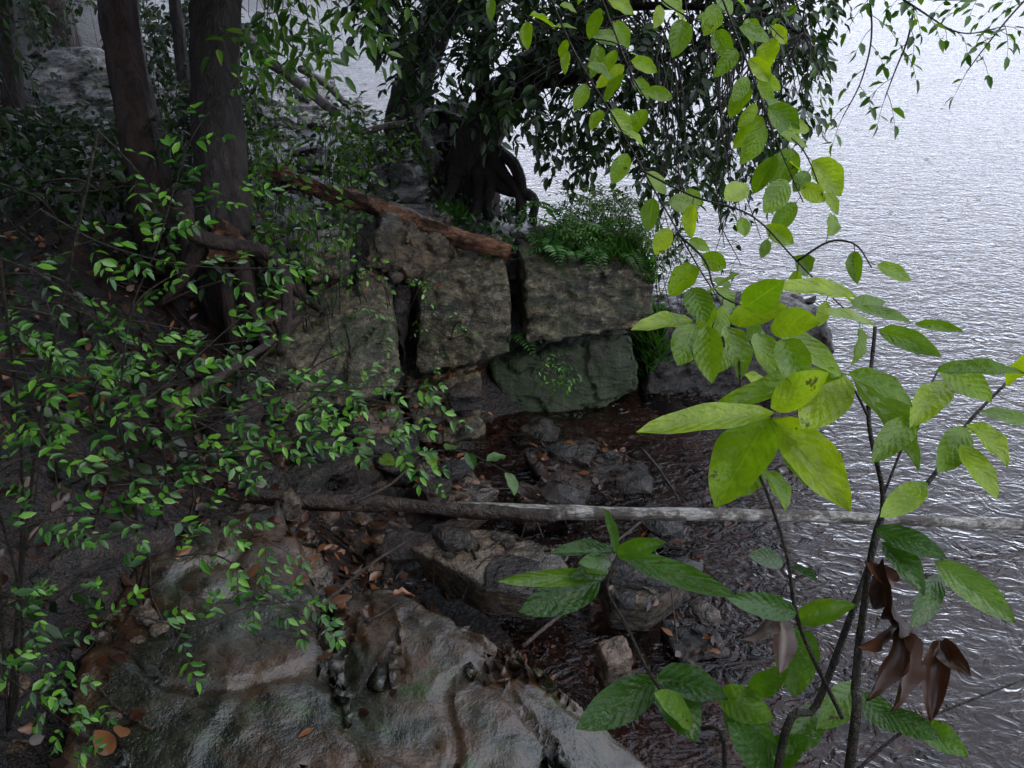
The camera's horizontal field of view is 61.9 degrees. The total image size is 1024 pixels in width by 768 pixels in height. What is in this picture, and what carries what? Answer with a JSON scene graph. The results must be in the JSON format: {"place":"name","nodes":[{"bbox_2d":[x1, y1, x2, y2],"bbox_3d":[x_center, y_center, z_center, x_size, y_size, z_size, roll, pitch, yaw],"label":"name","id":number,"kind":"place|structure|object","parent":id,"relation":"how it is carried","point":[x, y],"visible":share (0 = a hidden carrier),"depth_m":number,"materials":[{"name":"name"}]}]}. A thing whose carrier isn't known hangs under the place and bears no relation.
{"place":"outdoors","nodes":[
{"label":"outdoors","id":0,"kind":"place"},
{"bbox_2d":[0,0,643,767],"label":"ground","id":1,"kind":"structure","parent":0,"point":[496,402],"depth_m":3.06,"materials":[{"name":"brown soil"}]},
{"bbox_2d":[0,0,26,136],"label":"tree","id":2,"kind":"object","parent":1,"relation":"on","point":[18,95],"visible":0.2,"depth_m":4.55,"materials":[{"name":"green plant"}]},
{"bbox_2d":[31,0,82,46],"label":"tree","id":3,"kind":"object","parent":1,"relation":"on","point":[52,5],"visible":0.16,"depth_m":8.45,"materials":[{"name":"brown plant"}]},
{"bbox_2d":[16,0,149,52],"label":"undergrowth bush","id":4,"kind":"object","parent":1,"relation":"on","point":[43,24],"visible":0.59,"depth_m":7.75,"materials":[{"name":"green plant"}]},
{"bbox_2d":[0,490,169,758],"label":"rubble","id":5,"kind":"object","parent":1,"relation":"on","point":[15,750],"visible":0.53,"depth_m":2.08,"materials":[{"name":"stone"}]},
{"bbox_2d":[24,46,163,138],"bbox_3d":[-3.578,-2.455,7.403,0.951,0.895,1.763,-5,28,-9],"label":"boulder","id":6,"kind":"object","parent":1,"relation":"on","point":[64,64],"visible":0.37,"depth_m":6.98,"materials":[{"name":"stone"}]},
{"bbox_2d":[28,526,175,603],"bbox_3d":[-0.884,0.383,1.867,0.077,0.144,0.318,17,33,29],"label":"dark fallen branch","id":7,"kind":"object","parent":1,"relation":"on","point":[67,569],"visible":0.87,"depth_m":1.80,"materials":[{"name":"wood"}]},
{"bbox_2d":[94,105,178,148],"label":"boulder","id":8,"kind":"object","parent":1,"relation":"on","point":[107,110],"visible":0.02,"depth_m":6.19,"materials":[{"name":"stone"}]},
{"bbox_2d":[97,0,182,277],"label":"tree","id":9,"kind":"object","parent":1,"relation":"on","point":[135,108],"visible":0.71,"depth_m":3.82,"materials":[{"name":"brown plant"}]},
{"bbox_2d":[0,0,293,311],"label":"undergrowth bush","id":10,"kind":"object","parent":1,"relation":"on","point":[40,112],"visible":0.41,"depth_m":4.03,"materials":[{"name":"green plant"}]},
{"bbox_2d":[0,120,352,517],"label":"dead twig tangle","id":11,"kind":"object","parent":1,"relation":"on","point":[193,418],"visible":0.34,"depth_m":3.24,"materials":[{"name":"brown wood"}]},
{"bbox_2d":[173,190,292,356],"bbox_3d":[-1.060,-0.492,3.475,0.693,0.532,0.351,20,34,32],"label":"root","id":12,"kind":"object","parent":11,"relation":"on","point":[209,240],"visible":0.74,"depth_m":3.46,"materials":[{"name":"brown plant"}]},
{"bbox_2d":[168,0,192,147],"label":"tree","id":13,"kind":"object","parent":1,"relation":"on","point":[178,34],"visible":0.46,"depth_m":5.56,"materials":[{"name":"brown plant"}]},
{"bbox_2d":[60,508,364,767],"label":"wet rock slab","id":14,"kind":"structure","parent":1,"relation":"on","point":[243,709],"depth_m":2.10,"materials":[{"name":"stone"}]},
{"bbox_2d":[140,0,288,160],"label":"undergrowth bush","id":15,"kind":"object","parent":1,"relation":"on","point":[160,42],"visible":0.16,"depth_m":6.18,"materials":[{"name":"green plant"}]},
{"bbox_2d":[157,337,276,423],"bbox_3d":[-0.967,-0.038,2.872,0.048,0.105,0.718,6,28,10],"label":"root","id":16,"kind":"object","parent":1,"relation":"on","point":[197,388],"visible":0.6,"depth_m":2.75,"materials":[{"name":"brown plant"}]},
{"bbox_2d":[0,52,473,767],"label":"leafy shrub","id":17,"kind":"object","parent":1,"relation":"on","point":[154,508],"visible":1,"depth_m":1.50,"materials":[{"name":"green plant"}]},
{"bbox_2d":[158,0,329,354],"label":"tree","id":18,"kind":"object","parent":1,"relation":"on","point":[226,161],"visible":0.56,"depth_m":3.71,"materials":[{"name":"brown plant"}]},
{"bbox_2d":[204,218,249,266],"bbox_3d":[-1.228,-0.580,3.634,0.162,0.208,0.232,-22,35,-35],"label":"rotten stump","id":19,"kind":"object","parent":18,"relation":"on","point":[229,229],"visible":0.5,"depth_m":3.61,"materials":[{"name":"orange wood"}]},
{"bbox_2d":[201,0,417,117],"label":"hanging branch","id":20,"kind":"object","parent":18,"relation":"attached to","point":[266,40],"visible":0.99,"depth_m":3.27,"materials":[{"name":"green plant"}]},
{"bbox_2d":[326,443,518,495],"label":"trailing vine","id":21,"kind":"object","parent":18,"relation":"attached to","point":[469,458],"visible":0.86,"depth_m":2.30,"materials":[{"name":"green plant"}]},
{"bbox_2d":[458,0,910,382],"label":"hanging branch","id":22,"kind":"object","parent":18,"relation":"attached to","point":[778,172],"visible":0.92,"depth_m":1.84,"materials":[{"name":"green plant"}]},
{"bbox_2d":[0,50,549,709],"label":"groundcover","id":23,"kind":"object","parent":1,"relation":"on","point":[114,526],"visible":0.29,"depth_m":3.18,"materials":[{"name":"green plant"}]},
{"bbox_2d":[361,120,406,135],"bbox_3d":[-0.840,-1.682,5.602,0.297,0.096,0.045,-3,28,-6],"label":"fallen pole","id":24,"kind":"object","parent":23,"relation":"on","point":[387,125],"visible":0.96,"depth_m":5.58,"materials":[{"name":"grey wood"}]},
{"bbox_2d":[180,69,375,152],"bbox_3d":[-2.648,-3.337,10.268,1.681,1.005,4.933,0,28,0],"label":"rubble","id":25,"kind":"object","parent":1,"relation":"on","point":[292,121],"visible":0.14,"depth_m":9.62,"materials":[{"name":"stone"}]},
{"bbox_2d":[250,87,289,129],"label":"boulder","id":26,"kind":"object","parent":25,"relation":"on","point":[265,111],"visible":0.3,"depth_m":8.03,"materials":[{"name":"stone"}]},
{"bbox_2d":[293,76,335,125],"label":"boulder","id":27,"kind":"object","parent":25,"relation":"on","point":[306,108],"visible":0.4,"depth_m":8.77,"materials":[{"name":"stone"}]},
{"bbox_2d":[242,28,337,116],"bbox_3d":[-1.575,-2.181,5.944,0.098,0.485,1.123,-24,36,-38],"label":"fallen pole","id":28,"kind":"object","parent":1,"relation":"on","point":[324,103],"visible":0.51,"depth_m":5.85,"materials":[{"name":"brown wood"}]},
{"bbox_2d":[278,495,332,617],"bbox_3d":[-0.674,0.604,2.756,0.159,0.364,0.485,-14,31,-24],"label":"ribbed rock","id":29,"kind":"object","parent":1,"relation":"on","point":[321,576],"visible":0.26,"depth_m":2.67,"materials":[{"name":"stone"}]},
{"bbox_2d":[245,102,394,348],"bbox_3d":[-1.027,-1.011,4.604,0.958,0.918,2.454,-9,29,-16],"label":"understory plant","id":30,"kind":"object","parent":1,"relation":"on","point":[271,224],"visible":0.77,"depth_m":4.11,"materials":[{"name":"green plant"}]},
{"bbox_2d":[297,67,347,107],"bbox_3d":[-1.498,-2.381,6.805,0.084,0.243,0.730,-21,35,-34],"label":"fallen pole","id":31,"kind":"object","parent":1,"relation":"on","point":[318,78],"visible":0.59,"depth_m":6.79,"materials":[{"name":"grey wood"}]},
{"bbox_2d":[200,362,449,538],"bbox_3d":[-0.771,0.301,3.549,1.043,0.711,0.715,0,28,0],"label":"rubble","id":32,"kind":"object","parent":1,"relation":"on","point":[318,476],"visible":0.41,"depth_m":3.49,"materials":[{"name":"stone"}]},
{"bbox_2d":[93,563,556,755],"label":"fallen dead leaves","id":33,"kind":"object","parent":1,"relation":"on","point":[109,739],"visible":0.66,"depth_m":2.42,"materials":[{"name":"brown plant"}]},
{"bbox_2d":[224,392,438,579],"bbox_3d":[-0.662,0.430,3.386,0.760,0.658,1.055,0,28,0],"label":"rubble","id":34,"kind":"object","parent":1,"relation":"on","point":[361,520],"visible":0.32,"depth_m":3.12,"materials":[{"name":"stone"}]},
{"bbox_2d":[0,282,697,730],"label":"fallen sticks","id":35,"kind":"object","parent":1,"relation":"on","point":[524,644],"visible":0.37,"depth_m":2.88,"materials":[{"name":"brown wood"}]},
{"bbox_2d":[0,107,721,767],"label":"leaf litter","id":36,"kind":"object","parent":1,"relation":"on","point":[126,581],"visible":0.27,"depth_m":2.94,"materials":[{"name":"plant"}]},
{"bbox_2d":[346,138,385,174],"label":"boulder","id":37,"kind":"object","parent":1,"relation":"on","point":[366,167],"visible":0.05,"depth_m":7.17,"materials":[{"name":"stone"}]},
{"bbox_2d":[312,90,442,188],"bbox_3d":[-0.950,-1.750,6.283,1.046,1.018,1.858,-9,29,-16],"label":"understory plant","id":38,"kind":"object","parent":1,"relation":"on","point":[355,127],"visible":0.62,"depth_m":5.67,"materials":[{"name":"green plant"}]},
{"bbox_2d":[171,116,612,238],"bbox_3d":[-0.903,-1.382,6.625,3.247,1.408,4.287,0,28,0],"label":"rubble","id":39,"kind":"object","parent":1,"relation":"on","point":[403,192],"visible":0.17,"depth_m":5.33,"materials":[{"name":"stone"}]},
{"bbox_2d":[298,145,332,174],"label":"boulder","id":40,"kind":"object","parent":39,"relation":"on","point":[320,149],"visible":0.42,"depth_m":6.02,"materials":[{"name":"stone"}]},
{"bbox_2d":[371,147,434,203],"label":"boulder","id":41,"kind":"object","parent":39,"relation":"on","point":[404,165],"visible":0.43,"depth_m":5.42,"materials":[{"name":"stone"}]},
{"bbox_2d":[366,517,420,575],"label":"shore rock","id":42,"kind":"object","parent":1,"relation":"on","point":[412,567],"visible":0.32,"depth_m":3.08,"materials":[{"name":"stone"}]},
{"bbox_2d":[247,486,555,522],"bbox_3d":[-0.368,0.407,2.939,1.046,0.206,0.088,-2,28,-4],"label":"dark fallen branch","id":43,"kind":"object","parent":1,"relation":"on","point":[334,503],"visible":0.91,"depth_m":2.94,"materials":[{"name":"wood"}]},
{"bbox_2d":[413,457,498,529],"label":"shore rock","id":44,"kind":"object","parent":1,"relation":"on","point":[475,493],"visible":0.26,"depth_m":3.50,"materials":[{"name":"stone"}]},
{"bbox_2d":[329,588,646,767],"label":"wet rock slab","id":45,"kind":"structure","parent":1,"relation":"on","point":[461,697],"depth_m":2.34,"materials":[{"name":"stone"}]},
{"bbox_2d":[410,530,567,619],"bbox_3d":[-0.056,0.662,2.965,0.583,0.265,0.292,0,28,0],"label":"flat rock","id":46,"kind":"object","parent":1,"relation":"on","point":[456,573],"visible":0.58,"depth_m":2.90,"materials":[{"name":"stone"}]},
{"bbox_2d":[188,201,834,478],"bbox_3d":[0.061,-0.277,4.518,3.514,1.125,1.608,-13,30,-22],"label":"rock ledge","id":47,"kind":"object","parent":1,"relation":"on","point":[576,316],"visible":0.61,"depth_m":4.34,"materials":[{"name":"stone"}]},
{"bbox_2d":[256,217,434,379],"bbox_3d":[-0.755,-0.431,4.016,0.709,0.637,0.798,-24,36,-37],"label":"vine on bank","id":48,"kind":"object","parent":47,"relation":"on","point":[349,281],"visible":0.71,"depth_m":3.90,"materials":[{"name":"green plant"}]},
{"bbox_2d":[267,162,512,260],"bbox_3d":[-0.699,-0.948,4.628,1.554,0.337,0.167,15,31,25],"label":"rotten log","id":49,"kind":"object","parent":47,"relation":"on","point":[456,237],"visible":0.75,"depth_m":4.59,"materials":[{"name":"orange wood"}]},
{"bbox_2d":[410,312,480,374],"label":"ledge seedling","id":50,"kind":"object","parent":47,"relation":"on","point":[441,360],"visible":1,"depth_m":4.01,"materials":[{"name":"green plant"}]},
{"bbox_2d":[415,152,673,375],"bbox_3d":[0.070,-0.734,5.066,0.757,0.875,2.271,-21,34,-34],"label":"grass tuft","id":51,"kind":"object","parent":47,"relation":"on","point":[625,248],"visible":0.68,"depth_m":4.54,"materials":[{"name":"green plant"}]},
{"bbox_2d":[536,354,581,397],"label":"ledge seedling","id":52,"kind":"object","parent":47,"relation":"on","point":[562,368],"visible":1,"depth_m":4.21,"materials":[{"name":"green plant"}]},
{"bbox_2d":[374,381,705,640],"bbox_3d":[0.369,0.526,3.611,1.775,0.711,1.657,0,28,0],"label":"rubble","id":53,"kind":"object","parent":1,"relation":"on","point":[450,537],"visible":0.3,"depth_m":3.46,"materials":[{"name":"stone"}]},
{"bbox_2d":[485,200,643,355],"bbox_3d":[0.288,-0.652,4.639,1.005,0.687,0.871,-12,30,-22],"label":"fern clump","id":54,"kind":"object","parent":1,"relation":"on","point":[559,244],"visible":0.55,"depth_m":4.43,"materials":[{"name":"green plant"}]},
{"bbox_2d":[524,437,632,486],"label":"bed slab","id":55,"kind":"structure","parent":1,"relation":"on","point":[606,465],"depth_m":3.94,"materials":[{"name":"stone"}]},
{"bbox_2d":[340,0,854,225],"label":"leaning tree","id":56,"kind":"object","parent":1,"relation":"on","point":[465,136],"visible":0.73,"depth_m":5.20,"materials":[{"name":"green plant"}]},
{"bbox_2d":[634,0,788,282],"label":"hanging vine","id":57,"kind":"object","parent":56,"relation":"hanging from","point":[766,153],"visible":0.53,"depth_m":4.14,"materials":[{"name":"green plant"}]},
{"bbox_2d":[756,0,1023,156],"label":"overhanging branch","id":58,"kind":"object","parent":56,"relation":"attached to","point":[904,7],"visible":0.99,"depth_m":4.00,"materials":[{"name":"green plant"}]},
{"bbox_2d":[533,174,697,329],"bbox_3d":[0.575,-0.714,4.814,0.935,0.973,1.140,0,28,0],"label":"shore bush","id":59,"kind":"object","parent":1,"relation":"on","point":[596,205],"visible":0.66,"depth_m":4.53,"materials":[{"name":"green plant"}]},
{"bbox_2d":[497,509,808,767],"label":"sapling","id":60,"kind":"object","parent":1,"relation":"on","point":[678,693],"visible":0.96,"depth_m":1.26,"materials":[{"name":"green plant"}]},
{"bbox_2d":[647,525,689,549],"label":"shore rock","id":61,"kind":"object","parent":1,"relation":"on","point":[670,540],"visible":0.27,"depth_m":3.47,"materials":[{"name":"stone"}]},
{"bbox_2d":[643,585,721,626],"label":"rubble","id":62,"kind":"object","parent":1,"relation":"on","point":[705,613],"visible":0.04,"depth_m":3.02,"materials":[{"name":"stone"}]},
{"bbox_2d":[660,617,729,663],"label":"submerged rock","id":63,"kind":"object","parent":1,"relation":"on","point":[694,640],"visible":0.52,"depth_m":2.96,"materials":[{"name":"stone"}]},
{"bbox_2d":[631,273,1023,767],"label":"sapling","id":64,"kind":"object","parent":1,"relation":"on","point":[751,440],"visible":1,"depth_m":1.18,"materials":[{"name":"green plant"}]},
{"bbox_2d":[240,0,1023,767],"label":"lake water","id":65,"kind":"structure","parent":0,"point":[930,198],"depth_m":4.44,"materials":[{"name":"grey liquid"}]},
{"bbox_2d":[515,478,583,530],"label":"shore rock","id":66,"kind":"object","parent":65,"relation":"in","point":[530,525],"visible":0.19,"depth_m":3.58,"materials":[{"name":"stone"}]},
{"bbox_2d":[594,635,633,690],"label":"block rock","id":67,"kind":"object","parent":65,"relation":"on","point":[614,659],"visible":0.81,"depth_m":2.67,"materials":[{"name":"stone"}]},
{"bbox_2d":[596,578,689,630],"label":"flat rock","id":68,"kind":"object","parent":65,"relation":"in","point":[639,617],"visible":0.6,"depth_m":3.01,"materials":[{"name":"stone"}]},
{"bbox_2d":[457,501,1023,530],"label":"fallen birch trunk","id":69,"kind":"object","parent":65,"relation":"on","point":[574,512],"visible":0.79,"depth_m":3.17,"materials":[{"name":"grey wood"}]}
]}

